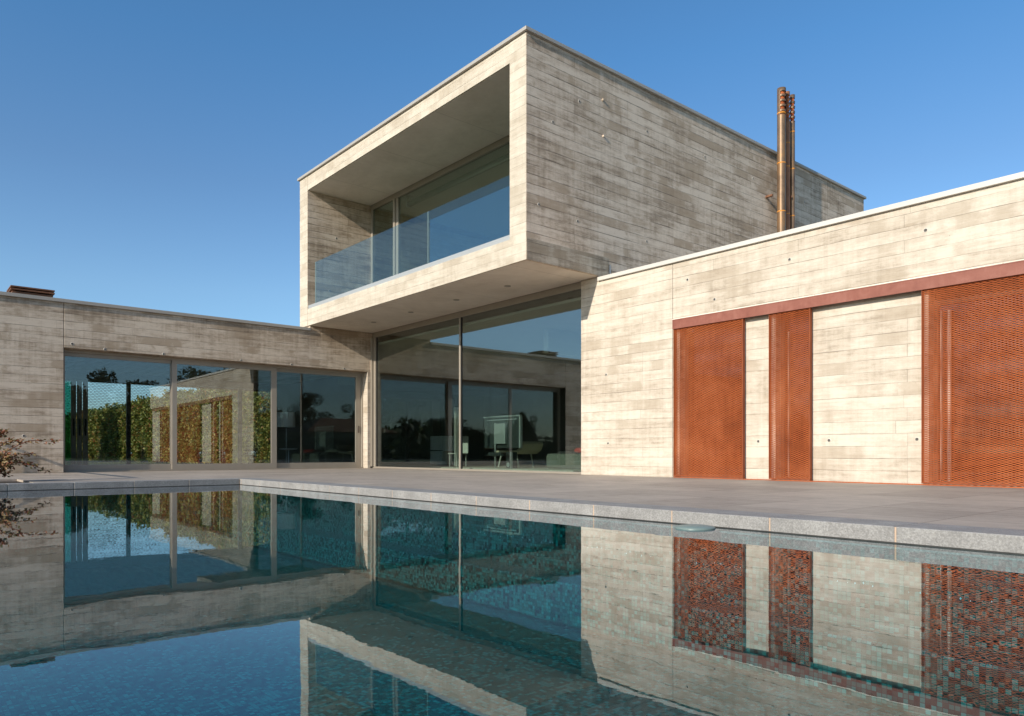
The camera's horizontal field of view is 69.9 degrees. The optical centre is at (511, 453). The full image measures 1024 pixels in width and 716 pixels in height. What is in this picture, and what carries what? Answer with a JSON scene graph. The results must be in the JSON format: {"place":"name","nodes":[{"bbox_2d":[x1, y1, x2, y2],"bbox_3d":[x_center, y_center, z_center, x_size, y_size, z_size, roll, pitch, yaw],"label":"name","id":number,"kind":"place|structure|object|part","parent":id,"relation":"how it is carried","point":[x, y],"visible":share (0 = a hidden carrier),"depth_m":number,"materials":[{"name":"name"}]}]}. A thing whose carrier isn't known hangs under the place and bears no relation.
{"place":"outdoors","nodes":[
{"label":"outdoors","id":0,"kind":"place"},
{"bbox_2d":[76,453,255,464],"bbox_3d":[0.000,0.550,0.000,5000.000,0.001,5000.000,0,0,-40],"label":"ground","id":1,"kind":"structure","parent":0,"point":[114,462],"depth_m":42.82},
{"bbox_2d":[76,388,269,463],"bbox_3d":[-24.556,-1.427,47.031,2.292,4.250,52.522,0,0,-40],"label":"vine hedge","id":2,"kind":"object","parent":1,"relation":"on","point":[187,407],"visible":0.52,"depth_m":35.45,"materials":[{"name":"green plant"}]},
{"bbox_2d":[0,25,1023,487],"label":"concrete house","id":3,"kind":"structure","parent":1,"relation":"on","point":[610,271],"depth_m":14.85,"materials":[{"name":"beige concrete"}]},
{"bbox_2d":[6,285,54,296],"bbox_3d":[-11.277,-3.414,17.175,0.860,0.789,0.780,0,0,-40],"label":"roof vent","id":4,"kind":"object","parent":3,"relation":"on","point":[30,291],"visible":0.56,"depth_m":16.90,"materials":[{"name":"brown metal"}]},
{"bbox_2d":[64,352,170,470],"bbox_3d":[-9.181,-0.938,17.244,2.375,2.665,0.060,0,0,-40],"label":"sliding door","id":5,"kind":"structure","parent":3,"relation":"in","point":[105,466],"depth_m":17.15,"materials":[{"name":"grey metal"}]},
{"bbox_2d":[171,360,276,468],"bbox_3d":[-7.305,-0.938,18.753,2.633,2.665,0.060,0,0,-40],"label":"sliding door","id":6,"kind":"structure","parent":3,"relation":"in","point":[273,371],"depth_m":18.72,"materials":[{"name":"grey metal"}]},
{"bbox_2d":[277,412,294,462],"bbox_3d":[-7.047,-0.426,22.883,0.540,1.688,0.540,0,0,-40],"label":"floor lamp","id":7,"kind":"object","parent":3,"relation":"on","point":[286,419],"visible":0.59,"depth_m":22.67,"materials":[{"name":"white paint"}]},
{"bbox_2d":[279,448,295,462],"bbox_3d":[-6.864,0.139,22.514,0.536,0.558,0.540,0,0,-40],"label":"side table","id":8,"kind":"object","parent":3,"relation":"on","point":[288,449],"visible":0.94,"depth_m":22.36,"materials":[{"name":"black paint"}]},
{"bbox_2d":[277,368,360,467],"bbox_3d":[-5.401,-0.938,20.440,2.645,2.665,0.085,0,0,-40],"label":"sliding door","id":9,"kind":"structure","parent":3,"relation":"in","point":[357,463],"depth_m":21.07,"materials":[{"name":"grey metal"}]},
{"bbox_2d":[371,135,509,282],"bbox_3d":[-1.306,-5.548,18.012,0.120,3.235,8.540,0,0,-40],"label":"balcony window frame","id":10,"kind":"structure","parent":3,"relation":"in","point":[395,198],"depth_m":20.13,"materials":[{"name":"grey metal"}]},
{"bbox_2d":[430,436,467,465],"bbox_3d":[-2.098,-0.076,24.433,0.450,0.988,1.550,0,0,-40],"label":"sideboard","id":11,"kind":"object","parent":3,"relation":"on","point":[445,444],"visible":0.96,"depth_m":24.46,"materials":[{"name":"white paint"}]},
{"bbox_3d":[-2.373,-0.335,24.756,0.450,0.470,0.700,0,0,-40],"label":"cabinet door","id":12,"kind":"part","parent":11,"relation":"part of","materials":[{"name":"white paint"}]},
{"bbox_3d":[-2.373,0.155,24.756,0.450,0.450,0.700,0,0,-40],"label":"cabinet door","id":13,"kind":"part","parent":11,"relation":"part of","materials":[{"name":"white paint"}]},
{"bbox_3d":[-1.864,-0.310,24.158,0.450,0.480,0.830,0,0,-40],"label":"cabinet door","id":14,"kind":"part","parent":11,"relation":"part of","materials":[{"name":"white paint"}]},
{"bbox_2d":[406,153,509,208],"bbox_3d":[-0.633,-6.935,17.652,0.180,0.330,6.860,0,0,-40],"label":"roller blind","id":15,"kind":"object","parent":3,"relation":"attached to","point":[410,202],"visible":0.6,"depth_m":18.44,"materials":[{"name":"grey"}]},
{"bbox_2d":[448,443,467,466],"bbox_3d":[-1.637,0.054,22.200,0.460,0.728,0.450,0,0,-40],"label":"white chair","id":16,"kind":"object","parent":3,"relation":"on","point":[465,448],"visible":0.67,"depth_m":22.20,"materials":[{"name":"white paint"}]},
{"bbox_2d":[371,282,580,473],"bbox_3d":[-1.290,-1.517,17.986,0.170,3.899,8.420,0,0,-40],"label":"living window frame","id":17,"kind":"structure","parent":3,"relation":"in","point":[573,287],"depth_m":17.99,"materials":[{"name":"grey metal"}]},
{"bbox_2d":[441,466,580,471],"bbox_3d":[0.680,0.396,18.230,2.550,0.045,4.900,0,0,-40],"label":"rug","id":18,"kind":"object","parent":3,"relation":"on","point":[528,468],"visible":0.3,"depth_m":17.74,"materials":[{"name":"grey fabric"}]},
{"bbox_2d":[483,415,522,467],"bbox_3d":[-0.229,-0.259,18.412,0.400,1.353,1.445,0,0,-40],"label":"television","id":19,"kind":"object","parent":18,"relation":"on","point":[506,431],"visible":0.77,"depth_m":18.25,"materials":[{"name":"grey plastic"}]},
{"bbox_2d":[506,452,516,467],"bbox_3d":[-0.006,0.194,18.142,0.230,0.448,0.185,0,0,-40],"label":"loudspeaker","id":20,"kind":"object","parent":18,"relation":"on","point":[511,459],"visible":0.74,"depth_m":18.09,"materials":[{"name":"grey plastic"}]},
{"bbox_2d":[496,441,542,467],"bbox_3d":[0.183,0.053,19.240,0.700,0.703,1.150,0,0,-40],"label":"lounge chair","id":21,"kind":"object","parent":18,"relation":"on","point":[531,447],"visible":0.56,"depth_m":18.87,"materials":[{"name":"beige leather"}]},
{"bbox_2d":[546,451,580,469],"bbox_3d":[1.976,0.105,17.363,1.700,0.550,2.100,0,0,-40],"label":"sofa","id":22,"kind":"object","parent":18,"relation":"on","point":[565,460],"visible":0.34,"depth_m":17.31,"materials":[{"name":"grey fabric"}]},
{"bbox_2d":[574,447,580,452],"bbox_3d":[1.762,-0.065,16.919,0.680,0.150,0.680,0,0,-40],"label":"cushion","id":23,"kind":"object","parent":22,"relation":"on","point":[577,450],"visible":0.17,"depth_m":16.75,"materials":[{"name":"red fabric"}]},
{"bbox_2d":[685,320,741,476],"bbox_3d":[3.536,-0.969,12.678,0.070,2.797,1.260,0,0,-40],"label":"perforated door panel","id":24,"kind":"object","parent":3,"relation":"in","point":[727,365],"depth_m":12.70,"materials":[{"name":"brown metal"}]},
{"bbox_2d":[781,309,808,478],"bbox_3d":[4.496,-0.969,11.518,0.110,2.797,0.570,0,0,-40],"label":"perforated door panel","id":25,"kind":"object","parent":3,"relation":"in","point":[806,459],"depth_m":11.58,"materials":[{"name":"brown metal"}]},
{"bbox_2d":[934,289,1023,484],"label":"perforated door panel","id":26,"kind":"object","parent":3,"relation":"in","point":[980,311],"depth_m":9.61,"materials":[{"name":"brown metal"}]},
{"bbox_2d":[454,407,458,465],"bbox_3d":[-1.788,-0.526,23.528,0.150,1.888,0.090,0,0,-40],"label":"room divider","id":27,"kind":"object","parent":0,"point":[456,429],"visible":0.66,"depth_m":23.48,"materials":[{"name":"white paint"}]},
{"bbox_2d":[0,559,1023,715],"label":"pool basin","id":28,"kind":"object","parent":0,"point":[317,639],"visible":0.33,"depth_m":4.89,"materials":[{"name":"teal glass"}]},
{"bbox_2d":[0,478,1023,553],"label":"pool coping","id":29,"kind":"object","parent":28,"relation":"on","point":[988,539],"visible":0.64,"depth_m":5.49,"materials":[{"name":"grey stone"}]},
{"bbox_2d":[7,479,895,541],"bbox_3d":[-2.105,0.499,2.345,9.830,0.132,18.940,0,0,-40],"label":"pool coping grout","id":30,"kind":"object","parent":29,"relation":"on","point":[529,509],"visible":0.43,"depth_m":6.12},
{"bbox_2d":[10,484,1023,554],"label":"waterline","id":31,"kind":"object","parent":28,"relation":"attached to","point":[618,518],"visible":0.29,"depth_m":5.62,"materials":[{"name":"grey tile"}]},
{"bbox_2d":[324,559,1023,715],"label":"pool ledge","id":32,"kind":"object","parent":28,"relation":"on","point":[920,676],"visible":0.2,"depth_m":4.65,"materials":[{"name":"teal glass"}]},
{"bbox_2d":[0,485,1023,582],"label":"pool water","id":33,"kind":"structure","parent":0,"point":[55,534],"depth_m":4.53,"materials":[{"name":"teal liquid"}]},
{"bbox_2d":[0,468,1023,529],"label":"terrace","id":34,"kind":"structure","parent":0,"point":[993,507],"depth_m":8.46,"materials":[{"name":"concrete"}]},
{"bbox_2d":[0,428,59,482],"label":"shrub","id":35,"kind":"object","parent":34,"relation":"on","point":[7,461],"visible":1,"depth_m":11.18,"materials":[{"name":"brown plant"}]},
{"bbox_2d":[0,0,1023,452],"label":"sky","id":36,"kind":"structure","parent":0,"point":[154,153],"materials":[{"name":"blue"}]},
{"bbox_2d":[674,524,715,529],"bbox_3d":[1.288,0.521,5.163,0.290,0.037,0.290,0,0,-40],"label":"skimmer","id":37,"kind":"object","parent":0,"point":[695,527],"visible":0.87,"depth_m":5.08,"materials":[{"name":"grey plastic"}]}
]}

